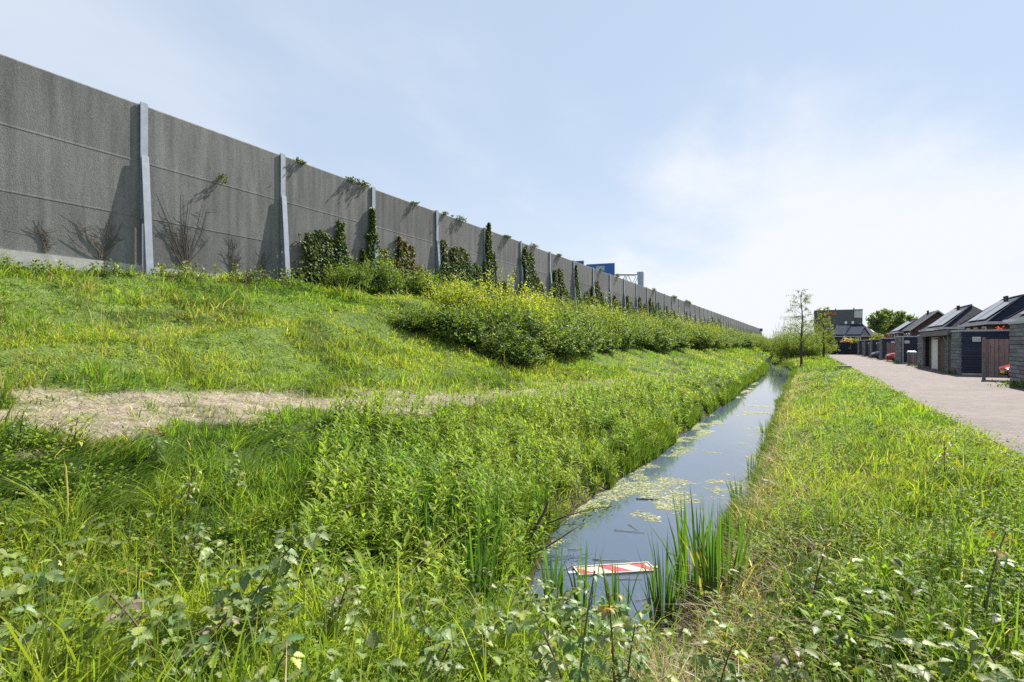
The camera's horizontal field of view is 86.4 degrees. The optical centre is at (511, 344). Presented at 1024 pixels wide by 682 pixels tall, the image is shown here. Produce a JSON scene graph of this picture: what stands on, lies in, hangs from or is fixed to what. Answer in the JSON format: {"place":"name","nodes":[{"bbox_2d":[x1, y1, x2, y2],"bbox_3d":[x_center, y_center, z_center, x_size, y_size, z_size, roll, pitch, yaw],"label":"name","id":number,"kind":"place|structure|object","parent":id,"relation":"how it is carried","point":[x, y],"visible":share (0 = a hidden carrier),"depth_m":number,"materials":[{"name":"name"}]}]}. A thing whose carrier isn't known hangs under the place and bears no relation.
{"place":"outdoors","nodes":[
{"label":"outdoors","id":0,"kind":"place"},
{"bbox_2d":[0,270,1023,681],"bbox_3d":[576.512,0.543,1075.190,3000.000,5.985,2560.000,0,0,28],"label":"ground","id":1,"kind":"structure","parent":0,"point":[120,394],"depth_m":10.12,"materials":[{"name":"soil"}]},
{"bbox_2d":[4,411,34,452],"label":"bramble","id":2,"kind":"object","parent":1,"relation":"on","point":[15,427],"visible":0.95,"depth_m":5.91,"materials":[{"name":"plant"}]},
{"bbox_2d":[0,251,74,273],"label":"bramble","id":3,"kind":"object","parent":1,"relation":"on","point":[32,265],"visible":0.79,"depth_m":13.43,"materials":[{"name":"plant"}]},
{"bbox_2d":[61,415,88,452],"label":"bramble","id":4,"kind":"object","parent":1,"relation":"on","point":[75,431],"visible":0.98,"depth_m":6.09,"materials":[{"name":"green plant"}]},
{"bbox_2d":[87,255,158,278],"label":"bramble","id":5,"kind":"object","parent":1,"relation":"on","point":[113,271],"visible":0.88,"depth_m":14.92,"materials":[{"name":"plant"}]},
{"bbox_2d":[116,568,161,651],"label":"bramble","id":6,"kind":"object","parent":1,"relation":"on","point":[137,592],"visible":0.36,"depth_m":3.21,"materials":[{"name":"plant"}]},
{"bbox_2d":[97,587,195,681],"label":"bramble","id":7,"kind":"object","parent":1,"relation":"on","point":[136,604],"visible":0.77,"depth_m":2.70,"materials":[{"name":"plant"}]},
{"bbox_2d":[142,427,167,457],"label":"bramble","id":8,"kind":"object","parent":1,"relation":"on","point":[162,442],"visible":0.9,"depth_m":6.21,"materials":[{"name":"plant"}]},
{"bbox_2d":[156,260,207,278],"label":"bramble","id":9,"kind":"object","parent":1,"relation":"on","point":[181,267],"visible":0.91,"depth_m":16.61,"materials":[{"name":"plant"}]},
{"bbox_2d":[174,464,203,512],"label":"bramble","id":10,"kind":"object","parent":1,"relation":"on","point":[187,496],"visible":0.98,"depth_m":5.44,"materials":[{"name":"plant"}]},
{"bbox_2d":[166,516,213,572],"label":"bramble","id":11,"kind":"object","parent":1,"relation":"on","point":[192,545],"visible":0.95,"depth_m":4.43,"materials":[{"name":"plant"}]},
{"bbox_2d":[178,603,239,681],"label":"bramble","id":12,"kind":"object","parent":1,"relation":"on","point":[199,645],"visible":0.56,"depth_m":2.90,"materials":[{"name":"plant"}]},
{"bbox_2d":[223,452,246,496],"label":"bramble","id":13,"kind":"object","parent":1,"relation":"on","point":[236,474],"visible":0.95,"depth_m":5.96,"materials":[{"name":"green plant"}]},
{"bbox_2d":[213,263,268,282],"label":"bramble","id":14,"kind":"object","parent":1,"relation":"on","point":[248,275],"visible":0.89,"depth_m":18.55,"materials":[{"name":"plant"}]},
{"bbox_2d":[245,632,304,681],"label":"bramble","id":15,"kind":"object","parent":1,"relation":"on","point":[297,662],"visible":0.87,"depth_m":2.64,"materials":[{"name":"green plant"}]},
{"bbox_2d":[265,267,307,286],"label":"bramble","id":16,"kind":"object","parent":1,"relation":"on","point":[286,278],"visible":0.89,"depth_m":20.03,"materials":[{"name":"plant"}]},
{"bbox_2d":[314,573,359,640],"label":"bramble","id":17,"kind":"object","parent":1,"relation":"on","point":[353,611],"visible":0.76,"depth_m":3.63,"materials":[{"name":"plant"}]},
{"bbox_2d":[314,253,379,292],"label":"bramble thicket","id":18,"kind":"object","parent":1,"relation":"on","point":[343,275],"visible":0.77,"depth_m":21.94,"materials":[{"name":"green plant"}]},
{"bbox_2d":[0,54,761,335],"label":"noise barrier","id":19,"kind":"object","parent":1,"relation":"on","point":[72,152],"visible":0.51,"depth_m":17.41,"materials":[{"name":"concrete"}]},
{"bbox_2d":[63,219,128,259],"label":"dead vine","id":20,"kind":"object","parent":19,"relation":"attached to","point":[102,253],"visible":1,"depth_m":15.58,"materials":[{"name":"plant"}]},
{"bbox_2d":[155,192,221,267],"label":"dead vine","id":21,"kind":"object","parent":19,"relation":"attached to","point":[184,247],"visible":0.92,"depth_m":17.64,"materials":[{"name":"plant"}]},
{"bbox_2d":[272,219,360,284],"bbox_3d":[-7.383,-3.719,22.983,0.779,3.317,6.975,0,0,28],"label":"ivy","id":22,"kind":"object","parent":19,"relation":"attached to","point":[330,250],"visible":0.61,"depth_m":22.38,"materials":[{"name":"green plant"}]},
{"bbox_2d":[365,207,380,265],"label":"ivy","id":23,"kind":"object","parent":19,"relation":"attached to","point":[371,236],"visible":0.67,"depth_m":25.08,"materials":[{"name":"green plant"}]},
{"bbox_2d":[373,235,430,287],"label":"ivy","id":24,"kind":"object","parent":19,"relation":"attached to","point":[401,261],"visible":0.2,"depth_m":26.98,"materials":[{"name":"green plant"}]},
{"bbox_2d":[435,239,503,305],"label":"ivy","id":25,"kind":"object","parent":19,"relation":"attached to","point":[460,257],"visible":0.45,"depth_m":31.50,"materials":[{"name":"green plant"}]},
{"bbox_2d":[485,222,500,292],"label":"ivy","id":26,"kind":"object","parent":19,"relation":"attached to","point":[490,255],"visible":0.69,"depth_m":34.51,"materials":[{"name":"green plant"}]},
{"bbox_2d":[518,245,550,301],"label":"ivy","id":27,"kind":"object","parent":19,"relation":"attached to","point":[529,264],"visible":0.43,"depth_m":39.40,"materials":[{"name":"green plant"}]},
{"bbox_2d":[550,268,581,306],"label":"ivy","id":28,"kind":"object","parent":19,"relation":"attached to","point":[560,283],"visible":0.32,"depth_m":44.18,"materials":[{"name":"green plant"}]},
{"bbox_2d":[595,281,608,314],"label":"ivy","id":29,"kind":"object","parent":19,"relation":"attached to","point":[599,294],"visible":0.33,"depth_m":52.78,"materials":[{"name":"green plant"}]},
{"bbox_2d":[355,246,413,295],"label":"bramble thicket","id":30,"kind":"object","parent":1,"relation":"on","point":[384,280],"visible":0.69,"depth_m":23.38,"materials":[{"name":"green plant"}]},
{"bbox_2d":[377,292,446,329],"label":"bramble thicket","id":31,"kind":"object","parent":1,"relation":"on","point":[418,319],"visible":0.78,"depth_m":18.88,"materials":[{"name":"green plant"}]},
{"bbox_2d":[399,483,442,560],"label":"reed clump","id":32,"kind":"object","parent":1,"relation":"on","point":[425,514],"visible":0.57,"depth_m":5.64,"materials":[{"name":"green plant"}]},
{"bbox_2d":[397,252,447,299],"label":"bramble thicket","id":33,"kind":"object","parent":1,"relation":"on","point":[417,286],"visible":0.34,"depth_m":24.84,"materials":[{"name":"green plant"}]},
{"bbox_2d":[403,593,454,662],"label":"bramble","id":34,"kind":"object","parent":1,"relation":"on","point":[429,632],"visible":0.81,"depth_m":3.36,"materials":[{"name":"plant"}]},
{"bbox_2d":[416,624,467,681],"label":"bramble","id":35,"kind":"object","parent":1,"relation":"on","point":[439,663],"visible":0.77,"depth_m":3.03,"materials":[{"name":"plant"}]},
{"bbox_2d":[422,269,486,311],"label":"shrub","id":36,"kind":"object","parent":1,"relation":"on","point":[453,294],"visible":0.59,"depth_m":23.54,"materials":[{"name":"green plant"}]},
{"bbox_2d":[410,287,518,346],"bbox_3d":[-1.886,-0.964,20.897,4.516,2.493,3.817,0,0,-41],"label":"bramble thicket","id":37,"kind":"object","parent":1,"relation":"on","point":[462,326],"visible":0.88,"depth_m":19.78,"materials":[{"name":"green plant"}]},
{"bbox_2d":[440,497,515,611],"bbox_3d":[-0.339,2.081,5.417,0.790,1.150,0.523,0,0,-10],"label":"reed clump","id":38,"kind":"object","parent":1,"relation":"on","point":[480,555],"visible":0.67,"depth_m":5.37,"materials":[{"name":"green plant"}]},
{"bbox_2d":[469,477,519,555],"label":"reed clump","id":39,"kind":"object","parent":1,"relation":"on","point":[498,509],"visible":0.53,"depth_m":6.25,"materials":[{"name":"green plant"}]},
{"bbox_2d":[0,371,1020,681],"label":"straw","id":40,"kind":"object","parent":1,"relation":"on","point":[708,613],"visible":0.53,"depth_m":4.94,"materials":[{"name":"beige plant"}]},
{"bbox_2d":[466,266,556,324],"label":"shrub","id":41,"kind":"object","parent":1,"relation":"on","point":[501,301],"visible":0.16,"depth_m":25.72,"materials":[{"name":"green plant"}]},
{"bbox_2d":[0,250,1023,681],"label":"grass","id":42,"kind":"structure","parent":1,"relation":"on","point":[142,458],"depth_m":6.15,"materials":[{"name":"plant"}]},
{"bbox_2d":[0,260,1023,681],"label":"herbs","id":43,"kind":"object","parent":1,"relation":"on","point":[86,614],"visible":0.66,"depth_m":4.71,"materials":[{"name":"green plant"}]},
{"bbox_2d":[0,501,1023,681],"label":"bramble","id":44,"kind":"object","parent":1,"relation":"on","point":[509,627],"depth_m":3.34,"materials":[{"name":"plant"}]},
{"bbox_2d":[459,282,565,345],"bbox_3d":[-0.380,-1.251,22.729,5.145,2.708,3.731,0,0,15],"label":"bramble thicket","id":45,"kind":"object","parent":1,"relation":"on","point":[531,325],"visible":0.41,"depth_m":21.85,"materials":[{"name":"green plant"}]},
{"bbox_2d":[469,320,557,363],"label":"bramble thicket","id":46,"kind":"object","parent":1,"relation":"on","point":[519,352],"visible":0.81,"depth_m":19.93,"materials":[{"name":"green plant"}]},
{"bbox_2d":[502,282,576,322],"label":"shrub","id":47,"kind":"object","parent":1,"relation":"on","point":[531,294],"visible":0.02,"depth_m":29.33,"materials":[{"name":"green plant"}]},
{"bbox_2d":[533,477,558,526],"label":"reed clump","id":48,"kind":"object","parent":1,"relation":"on","point":[545,500],"visible":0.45,"depth_m":8.09,"materials":[{"name":"green plant"}]},
{"bbox_2d":[497,304,596,353],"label":"bramble thicket","id":49,"kind":"object","parent":1,"relation":"on","point":[568,342],"visible":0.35,"depth_m":24.00,"materials":[{"name":"green plant"}]},
{"bbox_2d":[535,533,567,604],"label":"reed clump","id":50,"kind":"object","parent":1,"relation":"on","point":[556,583],"visible":0.57,"depth_m":6.06,"materials":[{"name":"green plant"}]},
{"bbox_2d":[528,611,582,681],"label":"bramble","id":51,"kind":"object","parent":1,"relation":"on","point":[552,667],"visible":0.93,"depth_m":3.02,"materials":[{"name":"plant"}]},
{"bbox_2d":[527,484,619,545],"bbox_3d":[0.567,2.480,7.719,1.914,0.716,0.895,0,0,-26],"label":"willow branch","id":52,"kind":"object","parent":1,"relation":"on","point":[579,512],"visible":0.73,"depth_m":7.71,"materials":[{"name":"green plant"}]},
{"bbox_2d":[544,299,614,351],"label":"bramble thicket","id":53,"kind":"object","parent":1,"relation":"on","point":[592,338],"visible":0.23,"depth_m":27.27,"materials":[{"name":"green plant"}]},
{"bbox_2d":[561,538,603,624],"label":"reed clump","id":54,"kind":"object","parent":1,"relation":"on","point":[576,597],"visible":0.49,"depth_m":5.42,"materials":[{"name":"green plant"}]},
{"bbox_2d":[563,571,605,681],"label":"bramble","id":55,"kind":"object","parent":1,"relation":"on","point":[576,674],"visible":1,"depth_m":2.78,"materials":[{"name":"green plant"}]},
{"bbox_2d":[556,290,615,321],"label":"shrub","id":56,"kind":"object","parent":1,"relation":"on","point":[578,306],"visible":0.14,"depth_m":37.86,"materials":[{"name":"green plant"}]},
{"bbox_2d":[254,361,945,681],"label":"tall herbs","id":57,"kind":"object","parent":1,"relation":"on","point":[407,464],"visible":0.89,"depth_m":7.15,"materials":[{"name":"green plant"}]},
{"bbox_2d":[583,292,627,325],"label":"shrub","id":58,"kind":"object","parent":1,"relation":"on","point":[600,306],"visible":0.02,"depth_m":41.08,"materials":[{"name":"green plant"}]},
{"bbox_2d":[589,307,629,349],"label":"bramble thicket","id":59,"kind":"object","parent":1,"relation":"on","point":[611,344],"visible":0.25,"depth_m":31.07,"materials":[{"name":"green plant"}]},
{"bbox_2d":[591,592,634,681],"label":"bramble","id":60,"kind":"object","parent":1,"relation":"on","point":[608,665],"visible":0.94,"depth_m":3.15,"materials":[{"name":"plant"}]},
{"bbox_2d":[592,302,641,347],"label":"bramble thicket","id":61,"kind":"object","parent":1,"relation":"on","point":[626,341],"visible":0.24,"depth_m":34.45,"materials":[{"name":"green plant"}]},
{"bbox_2d":[600,558,643,623],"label":"reed clump","id":62,"kind":"object","parent":1,"relation":"on","point":[614,586],"visible":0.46,"depth_m":5.68,"materials":[{"name":"green plant"}]},
{"bbox_2d":[598,311,656,345],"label":"bramble thicket","id":63,"kind":"object","parent":1,"relation":"on","point":[641,338],"visible":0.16,"depth_m":37.70,"materials":[{"name":"green plant"}]},
{"bbox_2d":[605,618,652,681],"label":"bramble","id":64,"kind":"object","parent":1,"relation":"on","point":[639,664],"visible":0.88,"depth_m":3.28,"materials":[{"name":"plant"}]},
{"bbox_2d":[615,272,643,286],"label":"sign gantry","id":65,"kind":"object","parent":1,"relation":"on","point":[640,277],"visible":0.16,"depth_m":76.88,"materials":[{"name":"metal"}]},
{"bbox_2d":[586,263,614,275],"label":"motorway sign","id":66,"kind":"object","parent":65,"relation":"attached to","point":[608,268],"visible":0.36,"depth_m":74.59,"materials":[{"name":"metal"}]},
{"bbox_2d":[464,350,797,618],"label":"sedges","id":67,"kind":"object","parent":1,"relation":"on","point":[735,388],"visible":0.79,"depth_m":13.32,"materials":[{"name":"green plant"}]},
{"bbox_2d":[637,317,688,349],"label":"bramble thicket","id":68,"kind":"object","parent":1,"relation":"on","point":[659,338],"visible":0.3,"depth_m":40.48,"materials":[{"name":"green plant"}]},
{"bbox_2d":[638,528,692,632],"bbox_3d":[1.546,2.466,5.602,0.766,1.107,0.578,0,0,28],"label":"reed clump","id":69,"kind":"object","parent":1,"relation":"on","point":[669,598],"visible":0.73,"depth_m":5.52,"materials":[{"name":"green plant"}]},
{"bbox_2d":[651,324,695,347],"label":"bramble thicket","id":70,"kind":"object","parent":1,"relation":"on","point":[684,343],"visible":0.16,"depth_m":46.10,"materials":[{"name":"green plant"}]},
{"bbox_2d":[656,309,693,344],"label":"bramble thicket","id":71,"kind":"object","parent":1,"relation":"on","point":[670,322],"visible":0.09,"depth_m":50.51,"materials":[{"name":"green plant"}]},
{"bbox_2d":[646,486,725,614],"bbox_3d":[2.055,2.287,6.003,0.802,1.432,0.924,0,0,44],"label":"reed clump","id":72,"kind":"object","parent":1,"relation":"on","point":[685,567],"visible":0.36,"depth_m":5.93,"materials":[{"name":"green plant"}]},
{"bbox_2d":[681,318,717,349],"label":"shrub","id":73,"kind":"object","parent":1,"relation":"on","point":[702,341],"visible":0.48,"depth_m":53.78,"materials":[{"name":"green plant"}]},
{"bbox_2d":[674,484,765,616],"bbox_3d":[1.996,1.947,5.280,0.853,1.296,1.068,0,0,14],"label":"reed clump","id":74,"kind":"object","parent":1,"relation":"on","point":[708,564],"visible":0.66,"depth_m":5.22,"materials":[{"name":"green plant"}]},
{"bbox_2d":[700,639,747,681],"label":"bramble","id":75,"kind":"object","parent":1,"relation":"on","point":[730,665],"visible":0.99,"depth_m":3.26,"materials":[{"name":"plant"}]},
{"bbox_2d":[723,500,762,551],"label":"reed clump","id":76,"kind":"object","parent":1,"relation":"on","point":[732,529],"visible":0.4,"depth_m":6.85,"materials":[{"name":"green plant"}]},
{"bbox_2d":[766,635,809,681],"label":"bramble","id":77,"kind":"object","parent":1,"relation":"on","point":[778,659],"visible":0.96,"depth_m":3.21,"materials":[{"name":"green plant"}]},
{"bbox_2d":[768,321,809,359],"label":"shrub","id":78,"kind":"object","parent":1,"relation":"on","point":[786,351],"visible":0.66,"depth_m":79.39,"materials":[{"name":"green plant"}]},
{"bbox_2d":[779,289,825,366],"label":"young willow","id":79,"kind":"object","parent":1,"relation":"on","point":[802,332],"visible":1,"depth_m":55.93,"materials":[{"name":"green plant"}]},
{"bbox_2d":[788,328,822,357],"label":"shrub","id":80,"kind":"object","parent":1,"relation":"on","point":[807,351],"visible":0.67,"depth_m":77.18,"materials":[{"name":"green plant"}]},
{"bbox_2d":[799,551,832,598],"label":"bramble","id":81,"kind":"object","parent":1,"relation":"on","point":[805,583],"visible":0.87,"depth_m":4.44,"materials":[{"name":"plant"}]},
{"bbox_2d":[803,306,840,357],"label":"young willow","id":82,"kind":"object","parent":1,"relation":"on","point":[822,316],"visible":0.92,"depth_m":69.90,"materials":[{"name":"green plant"}]},
{"bbox_2d":[813,308,862,334],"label":"office building","id":83,"kind":"structure","parent":1,"relation":"on","point":[847,316],"depth_m":205.67,"materials":[{"name":"grey paint"}]},
{"bbox_2d":[821,324,879,344],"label":"house","id":84,"kind":"structure","parent":1,"relation":"on","point":[859,331],"depth_m":108.75,"materials":[{"name":"grey brick"}]},
{"bbox_2d":[860,310,897,337],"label":"leafy tree","id":85,"kind":"object","parent":1,"relation":"on","point":[879,324],"visible":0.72,"depth_m":130.96,"materials":[{"name":"green plant"}]},
{"bbox_2d":[769,462,1023,681],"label":"horsetails","id":86,"kind":"object","parent":1,"relation":"on","point":[885,671],"visible":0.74,"depth_m":4.12,"materials":[{"name":"green plant"}]},
{"bbox_2d":[887,310,906,334],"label":"leafy tree","id":87,"kind":"object","parent":1,"relation":"on","point":[901,315],"visible":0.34,"depth_m":132.27,"materials":[{"name":"green plant"}]},
{"bbox_2d":[964,530,1014,624],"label":"bramble","id":88,"kind":"object","parent":1,"relation":"on","point":[1000,554],"visible":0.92,"depth_m":3.56,"materials":[{"name":"green plant"}]},
{"bbox_2d":[966,637,1023,681],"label":"bramble","id":89,"kind":"object","parent":1,"relation":"on","point":[991,661],"visible":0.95,"depth_m":2.72,"materials":[{"name":"plant"}]},
{"bbox_2d":[0,0,1023,340],"label":"sky","id":90,"kind":"structure","parent":0,"point":[741,157],"materials":[{"name":"blue"}]},
{"bbox_2d":[519,363,789,647],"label":"water","id":91,"kind":"structure","parent":0,"point":[697,465],"depth_m":10.03,"materials":[{"name":"blue liquid"}]},
{"bbox_2d":[567,562,656,576],"bbox_3d":[1.311,2.897,7.016,1.223,0.047,0.276,0,0,-9],"label":"traffic board","id":92,"kind":"object","parent":91,"relation":"on","point":[627,568],"visible":0.61,"depth_m":7.02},
{"bbox_2d":[532,383,770,635],"bbox_3d":[10.122,2.894,23.644,2.872,0.004,40.093,0,0,28],"label":"algae","id":93,"kind":"object","parent":91,"relation":"on","point":[665,506],"visible":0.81,"depth_m":10.90,"materials":[{"name":"green plant"}]},
{"bbox_2d":[827,342,857,354],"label":"shed","id":94,"kind":"structure","parent":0,"point":[847,348],"depth_m":93.88,"materials":[{"name":"wood"}]},
{"bbox_2d":[837,342,850,354],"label":"door","id":95,"kind":"structure","parent":94,"relation":"in","point":[845,347],"depth_m":94.01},
{"bbox_2d":[827,354,1023,453],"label":"road","id":96,"kind":"structure","parent":0,"point":[977,399],"depth_m":19.03,"materials":[{"name":"brick"}]},
{"bbox_2d":[879,338,894,359],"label":"shed","id":97,"kind":"structure","parent":96,"relation":"on","point":[883,348],"depth_m":61.91,"materials":[{"name":"concrete"}]},
{"bbox_2d":[886,318,917,337],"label":"house","id":98,"kind":"structure","parent":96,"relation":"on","point":[896,331],"depth_m":70.06,"materials":[{"name":"grey brick"}]},
{"bbox_2d":[895,336,917,363],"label":"shed","id":99,"kind":"structure","parent":96,"relation":"on","point":[904,345],"depth_m":49.33,"materials":[{"name":"concrete"}]},
{"bbox_2d":[901,310,943,335],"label":"house","id":100,"kind":"structure","parent":96,"relation":"on","point":[924,320],"depth_m":59.95,"materials":[{"name":"grey brick"}]},
{"bbox_2d":[920,330,950,372],"bbox_3d":[28.903,0.410,36.000,1.880,2.580,8.670,0,0,28],"label":"shed","id":101,"kind":"object","parent":96,"relation":"on","point":[940,353],"visible":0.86,"depth_m":36.01,"materials":[{"name":"grey paint"}]},
{"bbox_2d":[932,337,937,368],"bbox_3d":[29.226,0.590,37.546,0.170,2.220,2.230,0,0,28],"label":"door","id":102,"kind":"structure","parent":101,"relation":"in","point":[934,341],"depth_m":37.87,"materials":[{"name":"white paint"}]},
{"bbox_2d":[918,304,982,332],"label":"house","id":103,"kind":"structure","parent":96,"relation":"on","point":[953,318],"depth_m":46.12,"materials":[{"name":"grey brick"}]},
{"bbox_2d":[950,329,1009,374],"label":"shed","id":104,"kind":"structure","parent":96,"relation":"on","point":[966,352],"depth_m":30.52,"materials":[{"name":"wood"}]},
{"bbox_2d":[957,294,1023,329],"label":"house","id":105,"kind":"structure","parent":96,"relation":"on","point":[993,316],"depth_m":35.29,"materials":[{"name":"black brick"}]},
{"bbox_2d":[982,337,1009,379],"bbox_3d":[24.166,0.670,25.792,2.980,2.060,0.120,0,0,28],"label":"board fence","id":106,"kind":"object","parent":96,"relation":"on","point":[995,354],"visible":0.65,"depth_m":26.27,"materials":[{"name":"wood"}]},
{"bbox_2d":[917,335,937,367],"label":"shed","id":107,"kind":"structure","parent":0,"point":[920,351],"depth_m":40.31,"materials":[{"name":"concrete"}]},
{"bbox_2d":[1008,320,1023,385],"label":"shed","id":108,"kind":"structure","parent":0,"point":[1016,354],"depth_m":22.42,"materials":[{"name":"concrete"}]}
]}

